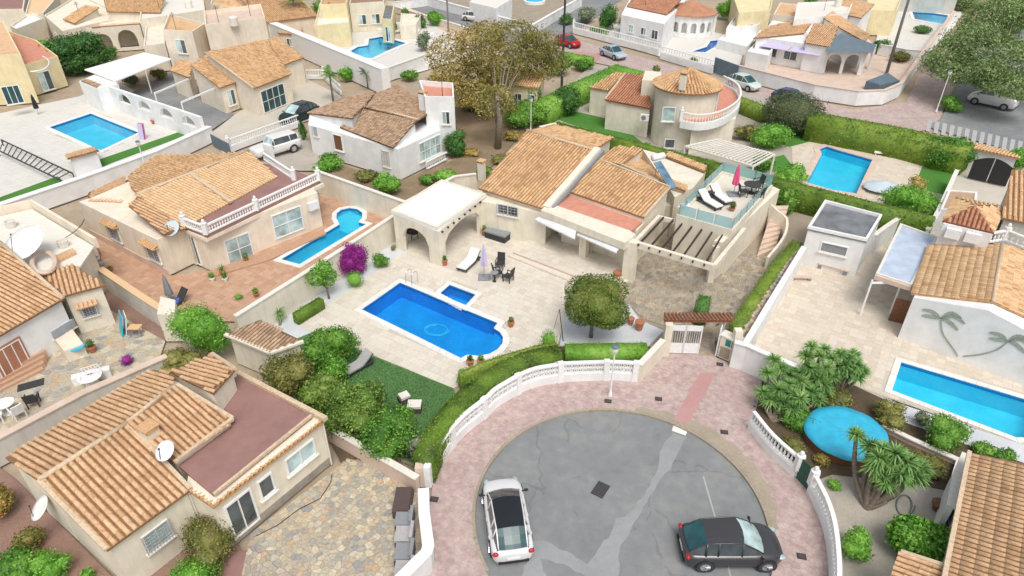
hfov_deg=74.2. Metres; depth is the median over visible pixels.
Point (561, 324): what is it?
washing line pole
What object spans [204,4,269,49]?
house
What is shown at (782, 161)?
lawn
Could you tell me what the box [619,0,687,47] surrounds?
house
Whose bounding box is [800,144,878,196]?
swimming pool
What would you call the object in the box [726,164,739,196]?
closed parasol
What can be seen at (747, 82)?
parked car
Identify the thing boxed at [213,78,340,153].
pale driveway
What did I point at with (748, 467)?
worn kerb edge
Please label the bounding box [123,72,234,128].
dark yard
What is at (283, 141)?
parked car
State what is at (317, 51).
garden wall
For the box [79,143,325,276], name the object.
house
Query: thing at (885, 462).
yucca tree
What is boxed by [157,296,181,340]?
wall pier
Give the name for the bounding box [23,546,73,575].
bush
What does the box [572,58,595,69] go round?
bush
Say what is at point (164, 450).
satellite dish
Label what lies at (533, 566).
concrete patch
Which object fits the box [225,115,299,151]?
balustrade wall
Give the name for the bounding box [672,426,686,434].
white concrete pad
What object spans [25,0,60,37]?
house
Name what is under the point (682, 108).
tower house
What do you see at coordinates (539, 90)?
bush
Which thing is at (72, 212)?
ground
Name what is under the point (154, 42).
house
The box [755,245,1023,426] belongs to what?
sandy patio
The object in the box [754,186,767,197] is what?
armchair
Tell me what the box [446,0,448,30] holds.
utility pole
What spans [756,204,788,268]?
garden stair
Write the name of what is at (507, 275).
armchair
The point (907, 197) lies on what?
bush
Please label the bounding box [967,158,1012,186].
black gate
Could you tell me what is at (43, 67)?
house
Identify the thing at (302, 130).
bush
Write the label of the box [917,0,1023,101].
tall tree
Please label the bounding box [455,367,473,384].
bush
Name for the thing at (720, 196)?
sun lounger
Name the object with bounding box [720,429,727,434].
drain cover
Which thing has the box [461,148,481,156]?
bush
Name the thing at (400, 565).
outdoor sofa
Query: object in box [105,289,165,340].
alley
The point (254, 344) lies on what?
garden hut
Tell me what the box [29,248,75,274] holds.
ring bench
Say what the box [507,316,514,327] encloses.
potted plant
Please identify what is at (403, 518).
outdoor sofa
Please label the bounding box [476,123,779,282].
villa
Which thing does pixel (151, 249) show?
window
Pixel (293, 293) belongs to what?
garden wall
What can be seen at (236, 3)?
house
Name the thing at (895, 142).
hedge
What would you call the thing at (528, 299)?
pool terrace
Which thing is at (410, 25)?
house
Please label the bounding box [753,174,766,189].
armchair
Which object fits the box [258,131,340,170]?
jeep parking
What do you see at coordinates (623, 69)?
hedge
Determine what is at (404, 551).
outdoor sofa
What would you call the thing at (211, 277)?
potted plant
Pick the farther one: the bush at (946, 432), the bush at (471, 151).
the bush at (471, 151)
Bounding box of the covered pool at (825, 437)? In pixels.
[803,406,888,467]
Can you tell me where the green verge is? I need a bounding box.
[327,161,448,199]
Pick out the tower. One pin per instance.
(439, 109)
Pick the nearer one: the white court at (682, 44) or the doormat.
the doormat
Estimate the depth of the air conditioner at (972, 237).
40.72 m
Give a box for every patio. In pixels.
[0,310,164,431]
[216,550,293,575]
[242,459,421,575]
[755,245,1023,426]
[792,142,921,204]
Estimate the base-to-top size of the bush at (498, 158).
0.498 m
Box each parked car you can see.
[249,130,301,158]
[277,100,319,123]
[461,10,474,20]
[479,476,534,564]
[554,33,580,48]
[599,44,626,60]
[676,516,785,572]
[727,72,762,91]
[771,87,809,101]
[967,89,1019,110]
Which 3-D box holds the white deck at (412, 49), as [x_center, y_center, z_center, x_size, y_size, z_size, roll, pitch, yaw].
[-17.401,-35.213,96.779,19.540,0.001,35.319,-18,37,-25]
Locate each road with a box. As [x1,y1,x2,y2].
[475,411,771,575]
[926,25,1023,149]
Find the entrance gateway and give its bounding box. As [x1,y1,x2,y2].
[662,312,743,362]
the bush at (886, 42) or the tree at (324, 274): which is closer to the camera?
the tree at (324, 274)
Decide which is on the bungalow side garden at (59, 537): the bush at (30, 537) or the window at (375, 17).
the bush at (30, 537)
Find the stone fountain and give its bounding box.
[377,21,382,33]
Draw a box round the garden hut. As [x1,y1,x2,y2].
[223,320,303,372]
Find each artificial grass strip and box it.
[0,176,62,201]
[100,132,183,165]
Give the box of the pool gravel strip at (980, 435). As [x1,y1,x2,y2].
[888,400,1023,462]
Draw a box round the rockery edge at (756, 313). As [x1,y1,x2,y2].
[742,241,803,337]
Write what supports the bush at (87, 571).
on the bungalow side garden at (59, 537)
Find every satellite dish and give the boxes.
[5,226,43,258]
[28,495,47,520]
[155,440,173,460]
[165,220,178,235]
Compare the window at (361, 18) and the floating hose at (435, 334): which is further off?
the window at (361, 18)
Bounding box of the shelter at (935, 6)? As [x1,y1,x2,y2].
[898,0,956,13]
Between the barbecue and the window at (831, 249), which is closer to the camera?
the window at (831, 249)
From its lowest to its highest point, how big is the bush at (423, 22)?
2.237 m
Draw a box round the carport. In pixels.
[859,223,937,323]
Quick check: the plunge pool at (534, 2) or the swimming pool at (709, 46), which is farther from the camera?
the plunge pool at (534, 2)
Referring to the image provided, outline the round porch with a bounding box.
[673,0,717,38]
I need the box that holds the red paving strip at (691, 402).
[673,373,715,422]
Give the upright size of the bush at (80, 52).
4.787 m
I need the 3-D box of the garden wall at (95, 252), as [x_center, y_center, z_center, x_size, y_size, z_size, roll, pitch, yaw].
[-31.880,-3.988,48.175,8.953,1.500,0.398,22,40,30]
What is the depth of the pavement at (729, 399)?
32.56 m
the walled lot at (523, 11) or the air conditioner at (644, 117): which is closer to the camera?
the air conditioner at (644, 117)
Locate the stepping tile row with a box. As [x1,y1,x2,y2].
[436,293,463,309]
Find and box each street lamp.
[135,140,144,162]
[529,97,532,128]
[608,344,618,396]
[935,70,951,111]
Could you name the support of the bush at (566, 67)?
on the ground at (72, 212)
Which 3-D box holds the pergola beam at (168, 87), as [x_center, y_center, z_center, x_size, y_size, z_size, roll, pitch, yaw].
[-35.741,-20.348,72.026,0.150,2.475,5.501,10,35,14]
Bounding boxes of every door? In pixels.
[0,339,28,375]
[188,235,202,265]
[223,487,260,539]
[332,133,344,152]
[714,93,718,111]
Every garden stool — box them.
[397,390,410,405]
[406,399,421,413]
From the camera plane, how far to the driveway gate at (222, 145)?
62.41 m
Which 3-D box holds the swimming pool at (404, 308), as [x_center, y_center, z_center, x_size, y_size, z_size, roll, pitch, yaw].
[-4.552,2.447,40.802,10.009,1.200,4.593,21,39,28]
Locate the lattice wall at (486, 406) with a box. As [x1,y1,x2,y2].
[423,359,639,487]
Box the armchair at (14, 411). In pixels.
[6,402,27,421]
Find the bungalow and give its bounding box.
[5,352,331,575]
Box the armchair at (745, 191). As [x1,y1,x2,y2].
[738,183,748,197]
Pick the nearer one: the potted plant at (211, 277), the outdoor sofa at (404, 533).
the outdoor sofa at (404, 533)
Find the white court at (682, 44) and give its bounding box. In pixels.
[587,24,741,64]
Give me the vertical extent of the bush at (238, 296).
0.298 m
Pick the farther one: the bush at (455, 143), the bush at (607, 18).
the bush at (607, 18)
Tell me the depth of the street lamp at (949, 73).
70.22 m
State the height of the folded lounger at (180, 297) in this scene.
0.888 m
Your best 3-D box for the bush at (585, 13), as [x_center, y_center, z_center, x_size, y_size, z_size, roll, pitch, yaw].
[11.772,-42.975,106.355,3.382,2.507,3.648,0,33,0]
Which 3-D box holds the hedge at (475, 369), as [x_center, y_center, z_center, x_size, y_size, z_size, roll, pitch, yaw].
[-0.179,4.040,36.318,5.944,1.267,0.735,-15,36,-22]
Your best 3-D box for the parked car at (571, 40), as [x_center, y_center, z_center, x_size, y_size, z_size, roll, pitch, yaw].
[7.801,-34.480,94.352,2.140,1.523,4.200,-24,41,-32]
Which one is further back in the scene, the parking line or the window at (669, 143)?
the window at (669, 143)
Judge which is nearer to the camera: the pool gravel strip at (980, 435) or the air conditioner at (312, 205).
the pool gravel strip at (980, 435)
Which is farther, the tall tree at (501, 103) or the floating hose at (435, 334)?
the tall tree at (501, 103)
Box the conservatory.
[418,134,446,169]
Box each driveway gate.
[210,134,230,152]
[713,57,738,76]
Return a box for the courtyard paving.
[568,240,788,355]
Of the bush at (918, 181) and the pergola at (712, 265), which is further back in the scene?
the bush at (918, 181)
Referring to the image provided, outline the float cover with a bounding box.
[863,180,897,192]
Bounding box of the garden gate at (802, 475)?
[796,459,811,488]
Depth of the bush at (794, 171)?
55.79 m
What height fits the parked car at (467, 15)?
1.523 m
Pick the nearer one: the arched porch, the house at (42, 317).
the house at (42, 317)
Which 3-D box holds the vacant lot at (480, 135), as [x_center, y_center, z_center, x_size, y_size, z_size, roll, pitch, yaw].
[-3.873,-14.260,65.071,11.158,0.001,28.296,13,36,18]
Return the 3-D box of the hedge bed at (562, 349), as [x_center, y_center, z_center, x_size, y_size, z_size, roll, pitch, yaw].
[1.261,5.162,35.678,14.753,0.001,4.097,-19,38,-26]
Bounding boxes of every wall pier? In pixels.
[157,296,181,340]
[415,462,424,486]
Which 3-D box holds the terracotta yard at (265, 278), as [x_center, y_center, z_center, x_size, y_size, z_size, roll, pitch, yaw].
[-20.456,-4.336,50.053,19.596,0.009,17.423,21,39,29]
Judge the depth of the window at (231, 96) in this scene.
71.28 m
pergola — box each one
[635,215,745,282]
[683,139,774,173]
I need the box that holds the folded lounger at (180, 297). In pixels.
[173,286,187,303]
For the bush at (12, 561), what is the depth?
25.81 m
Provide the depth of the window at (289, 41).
90.34 m
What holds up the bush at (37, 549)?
on the bungalow side garden at (59, 537)
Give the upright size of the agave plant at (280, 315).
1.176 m
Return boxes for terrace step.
[508,241,628,284]
[513,252,624,280]
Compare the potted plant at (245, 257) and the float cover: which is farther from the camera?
the float cover
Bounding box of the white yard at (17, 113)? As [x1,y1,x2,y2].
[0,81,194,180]
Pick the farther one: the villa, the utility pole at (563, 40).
the utility pole at (563, 40)
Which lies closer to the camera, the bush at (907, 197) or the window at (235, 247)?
the window at (235, 247)
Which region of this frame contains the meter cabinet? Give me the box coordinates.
[717,330,744,360]
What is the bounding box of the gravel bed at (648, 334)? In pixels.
[560,305,663,345]
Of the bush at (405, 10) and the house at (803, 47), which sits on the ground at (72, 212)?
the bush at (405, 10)
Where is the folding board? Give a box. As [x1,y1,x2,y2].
[118,310,126,336]
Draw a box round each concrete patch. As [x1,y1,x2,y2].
[522,555,546,575]
[533,433,686,575]
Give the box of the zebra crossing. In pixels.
[926,119,1022,149]
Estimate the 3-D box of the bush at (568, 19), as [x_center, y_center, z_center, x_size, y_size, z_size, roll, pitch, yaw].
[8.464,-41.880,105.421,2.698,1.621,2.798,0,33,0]
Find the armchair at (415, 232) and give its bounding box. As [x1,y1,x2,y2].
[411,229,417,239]
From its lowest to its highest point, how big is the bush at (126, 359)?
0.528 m
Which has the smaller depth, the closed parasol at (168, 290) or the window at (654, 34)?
the closed parasol at (168, 290)
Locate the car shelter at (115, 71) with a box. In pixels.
[84,52,173,92]
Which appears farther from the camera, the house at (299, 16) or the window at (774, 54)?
the house at (299, 16)
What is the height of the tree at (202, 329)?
3.352 m
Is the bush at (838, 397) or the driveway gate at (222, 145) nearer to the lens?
the bush at (838, 397)
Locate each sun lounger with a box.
[346,348,373,377]
[456,247,480,272]
[696,188,723,210]
[709,183,732,205]
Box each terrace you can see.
[299,189,628,387]
[514,231,624,280]
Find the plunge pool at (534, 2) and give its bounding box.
[524,0,544,4]
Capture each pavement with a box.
[408,9,502,54]
[428,326,827,575]
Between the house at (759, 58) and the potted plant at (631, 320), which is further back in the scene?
the house at (759, 58)
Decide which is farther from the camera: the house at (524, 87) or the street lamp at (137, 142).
the house at (524, 87)
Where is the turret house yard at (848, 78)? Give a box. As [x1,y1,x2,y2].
[742,39,913,89]
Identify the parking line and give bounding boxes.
[703,477,715,516]
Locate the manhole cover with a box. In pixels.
[591,481,609,497]
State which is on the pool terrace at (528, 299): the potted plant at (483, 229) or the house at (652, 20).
the potted plant at (483, 229)
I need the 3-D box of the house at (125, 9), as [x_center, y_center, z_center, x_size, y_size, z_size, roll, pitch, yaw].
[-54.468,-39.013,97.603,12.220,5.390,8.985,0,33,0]
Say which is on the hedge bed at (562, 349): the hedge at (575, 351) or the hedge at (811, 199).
the hedge at (575, 351)
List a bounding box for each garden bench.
[794,275,811,280]
[817,263,848,275]
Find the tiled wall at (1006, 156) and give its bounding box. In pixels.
[966,142,1020,174]
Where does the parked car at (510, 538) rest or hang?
on the road at (559, 468)
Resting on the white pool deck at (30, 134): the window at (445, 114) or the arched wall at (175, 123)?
the arched wall at (175, 123)
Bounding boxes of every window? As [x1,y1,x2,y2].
[0,85,25,105]
[36,70,56,92]
[75,298,100,319]
[99,217,122,244]
[137,238,162,265]
[140,518,177,557]
[175,39,188,54]
[223,232,253,263]
[226,89,237,106]
[256,471,279,504]
[260,83,286,113]
[271,205,304,239]
[284,438,319,479]
[286,38,293,47]
[311,126,319,137]
[358,14,366,25]
[371,14,380,24]
[385,27,391,42]
[418,134,442,163]
[441,111,450,125]
[496,203,518,219]
[513,93,521,105]
[526,94,534,101]
[628,24,633,33]
[640,27,645,36]
[651,29,657,40]
[660,107,675,122]
[664,139,674,149]
[765,47,777,58]
[782,50,797,61]
[817,241,848,258]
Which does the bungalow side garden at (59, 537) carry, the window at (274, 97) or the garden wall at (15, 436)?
the garden wall at (15, 436)
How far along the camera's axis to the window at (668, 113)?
61.11 m
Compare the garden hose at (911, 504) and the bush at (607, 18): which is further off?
the bush at (607, 18)
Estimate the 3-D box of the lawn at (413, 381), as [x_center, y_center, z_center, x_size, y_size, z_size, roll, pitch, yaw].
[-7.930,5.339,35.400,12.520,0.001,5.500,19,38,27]
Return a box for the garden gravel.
[274,241,407,337]
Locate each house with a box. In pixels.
[0,0,28,31]
[0,22,38,104]
[0,31,67,105]
[0,199,115,392]
[10,12,49,40]
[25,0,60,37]
[44,0,117,48]
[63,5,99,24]
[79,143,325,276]
[86,0,143,51]
[104,0,165,19]
[139,0,205,35]
[143,24,171,70]
[162,14,210,79]
[170,36,305,115]
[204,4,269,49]
[210,0,234,9]
[218,0,244,8]
[238,0,318,37]
[277,30,303,47]
[307,85,441,179]
[314,4,351,46]
[320,0,351,35]
[349,0,385,31]
[381,4,395,43]
[400,13,421,38]
[486,67,545,114]
[589,67,741,153]
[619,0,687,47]
[716,30,760,55]
[725,14,770,36]
[728,0,771,31]
[744,42,772,70]
[753,11,870,73]
[773,3,796,21]
[793,1,851,28]
[801,200,882,276]
[841,0,874,30]
[866,0,900,35]
[891,450,1023,575]
[898,170,1023,384]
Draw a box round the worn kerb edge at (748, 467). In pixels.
[636,407,778,528]
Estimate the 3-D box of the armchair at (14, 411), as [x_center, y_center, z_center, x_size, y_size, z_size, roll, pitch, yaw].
[-24.474,6.056,33.482,0.654,0.955,0.610,22,40,30]
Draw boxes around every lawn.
[292,330,454,462]
[559,112,642,142]
[767,155,789,171]
[780,127,807,146]
[918,167,954,193]
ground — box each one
[0,0,1023,575]
[234,211,813,466]
[795,388,979,575]
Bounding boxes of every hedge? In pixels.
[292,297,324,324]
[412,344,563,482]
[458,341,558,388]
[532,68,620,124]
[554,121,935,234]
[558,51,593,67]
[563,341,649,360]
[608,64,644,73]
[693,294,711,325]
[728,240,802,332]
[738,96,771,122]
[802,112,974,175]
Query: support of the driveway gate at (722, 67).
on the street
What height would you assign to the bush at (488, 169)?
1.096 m
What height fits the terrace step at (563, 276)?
0.130 m
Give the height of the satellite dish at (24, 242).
1.943 m
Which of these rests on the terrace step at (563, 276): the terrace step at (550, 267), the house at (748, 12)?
the terrace step at (550, 267)
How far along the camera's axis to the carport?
40.96 m
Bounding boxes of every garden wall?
[0,125,212,208]
[0,354,167,466]
[33,209,99,259]
[98,267,198,349]
[233,214,395,327]
[269,22,390,91]
[313,170,404,217]
[320,0,426,8]
[325,429,419,492]
[388,49,480,80]
[395,6,482,38]
[395,487,434,575]
[404,173,476,201]
[427,0,581,33]
[637,338,665,382]
[729,340,800,390]
[738,11,955,105]
[742,246,806,345]
[867,217,900,254]
[876,44,928,61]
[882,424,958,475]
[925,169,958,233]
[934,452,965,524]
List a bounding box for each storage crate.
[3,218,16,228]
[55,238,68,248]
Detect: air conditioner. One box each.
[307,199,319,211]
[640,113,648,120]
[944,227,961,239]
[963,231,981,244]
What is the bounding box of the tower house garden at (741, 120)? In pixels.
[555,65,942,214]
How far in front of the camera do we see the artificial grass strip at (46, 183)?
55.86 m
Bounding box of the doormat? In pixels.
[17,378,43,391]
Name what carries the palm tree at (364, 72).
on the ground at (72, 212)
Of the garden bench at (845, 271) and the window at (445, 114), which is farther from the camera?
the window at (445, 114)
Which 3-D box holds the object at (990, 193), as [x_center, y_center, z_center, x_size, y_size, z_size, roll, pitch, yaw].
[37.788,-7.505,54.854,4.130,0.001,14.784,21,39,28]
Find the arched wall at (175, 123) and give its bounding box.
[107,86,204,134]
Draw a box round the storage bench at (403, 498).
[392,487,413,518]
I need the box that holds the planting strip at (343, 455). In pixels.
[331,443,356,462]
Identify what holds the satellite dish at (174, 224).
attached to the house at (224, 209)
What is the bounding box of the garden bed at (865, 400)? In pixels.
[753,373,973,489]
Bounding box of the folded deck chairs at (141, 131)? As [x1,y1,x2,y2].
[137,123,145,139]
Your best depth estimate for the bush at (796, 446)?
31.50 m
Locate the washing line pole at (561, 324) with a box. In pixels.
[553,309,563,340]
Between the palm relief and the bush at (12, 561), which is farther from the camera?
the palm relief
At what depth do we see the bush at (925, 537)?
26.32 m
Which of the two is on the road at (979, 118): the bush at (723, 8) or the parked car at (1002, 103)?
the parked car at (1002, 103)
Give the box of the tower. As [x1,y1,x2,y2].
[419,80,455,153]
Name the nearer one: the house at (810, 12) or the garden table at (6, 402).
the garden table at (6, 402)
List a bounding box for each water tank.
[184,0,192,8]
[229,16,238,26]
[834,0,842,6]
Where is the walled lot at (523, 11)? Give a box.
[443,0,572,23]
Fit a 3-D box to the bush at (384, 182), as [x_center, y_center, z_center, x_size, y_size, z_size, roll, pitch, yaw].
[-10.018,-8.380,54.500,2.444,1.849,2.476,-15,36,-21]
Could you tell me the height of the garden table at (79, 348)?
0.700 m
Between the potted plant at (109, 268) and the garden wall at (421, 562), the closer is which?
the garden wall at (421, 562)
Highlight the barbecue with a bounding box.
[406,228,414,241]
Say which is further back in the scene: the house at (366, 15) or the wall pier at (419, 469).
the house at (366, 15)
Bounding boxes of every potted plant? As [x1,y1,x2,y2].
[85,339,95,352]
[106,265,112,271]
[208,272,214,281]
[216,264,224,278]
[220,272,227,281]
[242,253,248,260]
[252,287,258,296]
[442,255,447,265]
[466,355,473,366]
[477,354,484,362]
[481,225,486,235]
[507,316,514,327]
[613,270,621,276]
[628,316,634,325]
[635,318,644,330]
[729,201,736,211]
[932,497,940,511]
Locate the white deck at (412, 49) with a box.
[340,22,468,78]
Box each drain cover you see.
[429,496,438,501]
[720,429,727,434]
[796,552,806,559]
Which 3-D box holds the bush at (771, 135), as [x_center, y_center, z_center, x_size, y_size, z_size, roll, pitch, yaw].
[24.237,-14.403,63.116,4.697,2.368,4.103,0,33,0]
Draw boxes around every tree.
[163,299,231,355]
[279,0,307,9]
[304,258,339,298]
[319,65,340,101]
[359,67,369,87]
[420,17,563,115]
[465,17,572,149]
[561,272,630,337]
[751,373,833,422]
[759,352,795,392]
[789,340,835,390]
[825,347,872,391]
[842,425,937,510]
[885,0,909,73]
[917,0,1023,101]
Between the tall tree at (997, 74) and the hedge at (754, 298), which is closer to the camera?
the hedge at (754, 298)
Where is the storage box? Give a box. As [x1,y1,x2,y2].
[484,227,510,243]
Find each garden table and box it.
[0,397,14,415]
[70,342,84,357]
[126,324,144,336]
[490,270,497,282]
[744,180,761,194]
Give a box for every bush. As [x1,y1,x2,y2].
[0,482,17,518]
[0,545,38,575]
[8,524,47,553]
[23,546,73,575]
[30,545,42,557]
[38,31,119,74]
[77,566,95,575]
[104,46,116,54]
[119,354,133,365]
[121,74,139,85]
[149,68,167,79]
[160,345,205,378]
[164,554,223,575]
[178,512,240,572]
[233,293,242,299]
[258,349,316,397]
[295,370,342,412]
[298,121,307,139]
[300,323,361,368]
[310,0,320,13]
[311,152,343,172]
[315,352,349,381]
[315,378,389,439]
[336,65,351,80]
[336,241,368,275]
[345,270,363,287]
[353,169,378,182]
[357,398,420,461]
[370,170,401,193]
[371,252,389,266]
[400,69,418,80]
[401,6,408,13]
[405,435,422,460]
[414,13,427,27]
[416,30,429,49]
[418,174,435,184]
[426,9,445,25]
[433,168,458,180]
[442,128,467,156]
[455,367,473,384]
[460,94,479,111]
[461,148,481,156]
[475,166,492,176]
[491,153,506,163]
[502,98,549,127]
[503,130,522,139]
[529,82,541,100]
[539,329,557,343]
[547,56,573,74]
[553,81,581,115]
[559,12,572,24]
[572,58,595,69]
[577,7,597,21]
[588,26,608,34]
[598,3,618,28]
[653,65,659,71]
[715,0,730,18]
[733,124,759,139]
[750,122,793,149]
[751,152,776,172]
[757,88,828,133]
[771,161,809,182]
[776,196,781,205]
[776,435,806,457]
[778,187,799,214]
[779,405,821,435]
[812,453,831,466]
[816,384,857,407]
[826,477,843,490]
[840,525,874,564]
[872,39,892,51]
[872,398,909,432]
[875,184,942,214]
[882,513,950,561]
[889,50,912,61]
[908,174,928,189]
[908,448,949,479]
[913,25,932,33]
[913,410,929,426]
[919,134,978,168]
[923,410,973,454]
[939,94,965,112]
[955,0,980,10]
[970,440,997,456]
[992,446,1019,460]
[1009,145,1023,169]
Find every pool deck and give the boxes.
[0,101,176,196]
[876,7,963,49]
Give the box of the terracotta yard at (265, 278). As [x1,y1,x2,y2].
[80,193,384,321]
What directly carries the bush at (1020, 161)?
on the ground at (72, 212)
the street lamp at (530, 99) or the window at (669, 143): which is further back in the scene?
the street lamp at (530, 99)
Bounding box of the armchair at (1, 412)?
[0,410,4,422]
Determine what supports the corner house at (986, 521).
on the garden ground at (849, 510)
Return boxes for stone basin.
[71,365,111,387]
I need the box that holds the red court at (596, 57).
[572,51,600,63]
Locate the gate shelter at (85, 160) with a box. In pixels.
[65,147,101,175]
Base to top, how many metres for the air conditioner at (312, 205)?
0.600 m
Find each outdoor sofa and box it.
[394,505,414,530]
[394,520,415,546]
[394,538,415,565]
[394,555,414,575]
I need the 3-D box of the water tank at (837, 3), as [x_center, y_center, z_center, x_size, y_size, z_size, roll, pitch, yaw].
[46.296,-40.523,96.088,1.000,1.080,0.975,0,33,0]
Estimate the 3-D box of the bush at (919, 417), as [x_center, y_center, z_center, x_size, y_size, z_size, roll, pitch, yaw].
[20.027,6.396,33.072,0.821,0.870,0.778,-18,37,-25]
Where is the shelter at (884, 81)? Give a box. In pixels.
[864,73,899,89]
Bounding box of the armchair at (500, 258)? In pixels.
[495,252,505,270]
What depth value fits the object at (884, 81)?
77.64 m
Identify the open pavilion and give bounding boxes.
[391,179,485,266]
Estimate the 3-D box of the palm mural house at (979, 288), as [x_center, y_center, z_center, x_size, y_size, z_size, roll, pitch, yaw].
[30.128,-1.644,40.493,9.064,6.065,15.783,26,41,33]
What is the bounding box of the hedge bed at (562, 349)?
[559,347,649,371]
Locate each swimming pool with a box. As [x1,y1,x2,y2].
[43,111,137,153]
[273,206,372,267]
[348,35,410,59]
[353,278,509,362]
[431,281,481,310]
[687,39,717,53]
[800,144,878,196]
[884,357,1023,442]
[909,12,948,24]
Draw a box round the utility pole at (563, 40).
[560,0,565,87]
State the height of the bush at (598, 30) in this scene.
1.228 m
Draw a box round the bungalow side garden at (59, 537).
[0,468,242,575]
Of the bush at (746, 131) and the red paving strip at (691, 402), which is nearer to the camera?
the red paving strip at (691, 402)
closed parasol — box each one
[31,95,38,113]
[162,274,175,298]
[478,245,490,280]
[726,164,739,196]
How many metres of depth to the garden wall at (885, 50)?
88.77 m
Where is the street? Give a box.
[505,37,953,130]
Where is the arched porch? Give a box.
[822,33,876,74]
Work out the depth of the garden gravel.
43.27 m
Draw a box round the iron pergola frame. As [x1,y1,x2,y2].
[0,139,73,181]
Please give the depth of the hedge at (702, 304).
39.66 m
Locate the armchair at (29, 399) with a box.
[21,391,41,409]
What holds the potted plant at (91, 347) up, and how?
on the patio at (113, 345)
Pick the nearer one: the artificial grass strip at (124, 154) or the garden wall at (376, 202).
the garden wall at (376, 202)
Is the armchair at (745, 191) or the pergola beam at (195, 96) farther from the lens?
the pergola beam at (195, 96)
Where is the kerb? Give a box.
[472,408,771,572]
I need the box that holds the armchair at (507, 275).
[503,267,514,283]
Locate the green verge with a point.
(411, 187)
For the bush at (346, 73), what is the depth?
80.03 m
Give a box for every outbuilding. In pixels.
[79,74,123,111]
[469,0,511,25]
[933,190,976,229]
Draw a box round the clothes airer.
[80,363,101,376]
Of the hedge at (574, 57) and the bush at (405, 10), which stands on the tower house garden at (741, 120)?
the hedge at (574, 57)
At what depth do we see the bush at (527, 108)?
66.78 m
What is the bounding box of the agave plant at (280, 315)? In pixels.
[272,306,287,325]
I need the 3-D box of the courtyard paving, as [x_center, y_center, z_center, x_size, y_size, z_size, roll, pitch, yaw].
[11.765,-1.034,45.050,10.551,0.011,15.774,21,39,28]
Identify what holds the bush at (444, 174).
on the green verge
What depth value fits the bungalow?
27.67 m
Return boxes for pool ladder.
[405,269,417,284]
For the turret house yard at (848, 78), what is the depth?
83.93 m
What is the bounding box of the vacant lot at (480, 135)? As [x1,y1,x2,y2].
[400,95,541,182]
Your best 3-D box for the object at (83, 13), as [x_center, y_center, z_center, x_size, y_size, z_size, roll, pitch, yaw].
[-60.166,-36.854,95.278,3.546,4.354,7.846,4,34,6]
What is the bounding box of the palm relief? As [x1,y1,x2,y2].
[922,309,1023,356]
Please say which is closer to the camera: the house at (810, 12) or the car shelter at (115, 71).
the car shelter at (115, 71)
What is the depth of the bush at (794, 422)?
32.83 m
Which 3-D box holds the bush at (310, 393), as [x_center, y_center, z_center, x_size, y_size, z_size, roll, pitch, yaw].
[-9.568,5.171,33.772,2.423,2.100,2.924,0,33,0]
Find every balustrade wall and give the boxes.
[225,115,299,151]
[305,66,341,94]
[573,19,659,55]
[660,43,714,73]
[747,411,805,476]
[806,466,841,575]
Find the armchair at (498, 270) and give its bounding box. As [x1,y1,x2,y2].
[491,263,502,279]
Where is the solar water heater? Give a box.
[651,152,676,189]
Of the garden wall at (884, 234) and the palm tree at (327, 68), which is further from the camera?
the palm tree at (327, 68)
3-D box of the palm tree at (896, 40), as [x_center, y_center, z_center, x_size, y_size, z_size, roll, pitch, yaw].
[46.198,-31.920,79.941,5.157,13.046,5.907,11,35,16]
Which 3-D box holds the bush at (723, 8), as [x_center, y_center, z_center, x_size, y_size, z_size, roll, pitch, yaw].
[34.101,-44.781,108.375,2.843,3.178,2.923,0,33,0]
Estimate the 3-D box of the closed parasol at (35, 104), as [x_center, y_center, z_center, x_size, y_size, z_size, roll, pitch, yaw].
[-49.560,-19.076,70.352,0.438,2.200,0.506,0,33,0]
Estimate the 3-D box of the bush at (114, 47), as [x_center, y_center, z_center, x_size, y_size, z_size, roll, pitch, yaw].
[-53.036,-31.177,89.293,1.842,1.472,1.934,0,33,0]
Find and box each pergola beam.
[154,78,190,101]
[181,87,214,123]
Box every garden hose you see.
[256,474,331,535]
[896,494,915,515]
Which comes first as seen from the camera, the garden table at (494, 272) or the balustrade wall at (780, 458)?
the balustrade wall at (780, 458)
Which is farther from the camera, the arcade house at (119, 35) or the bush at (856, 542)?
the arcade house at (119, 35)
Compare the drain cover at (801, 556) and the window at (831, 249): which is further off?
the window at (831, 249)
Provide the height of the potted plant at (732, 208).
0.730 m
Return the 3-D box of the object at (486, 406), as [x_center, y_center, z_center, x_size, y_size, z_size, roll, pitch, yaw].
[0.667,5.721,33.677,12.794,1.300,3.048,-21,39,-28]
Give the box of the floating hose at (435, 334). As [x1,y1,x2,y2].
[424,324,448,335]

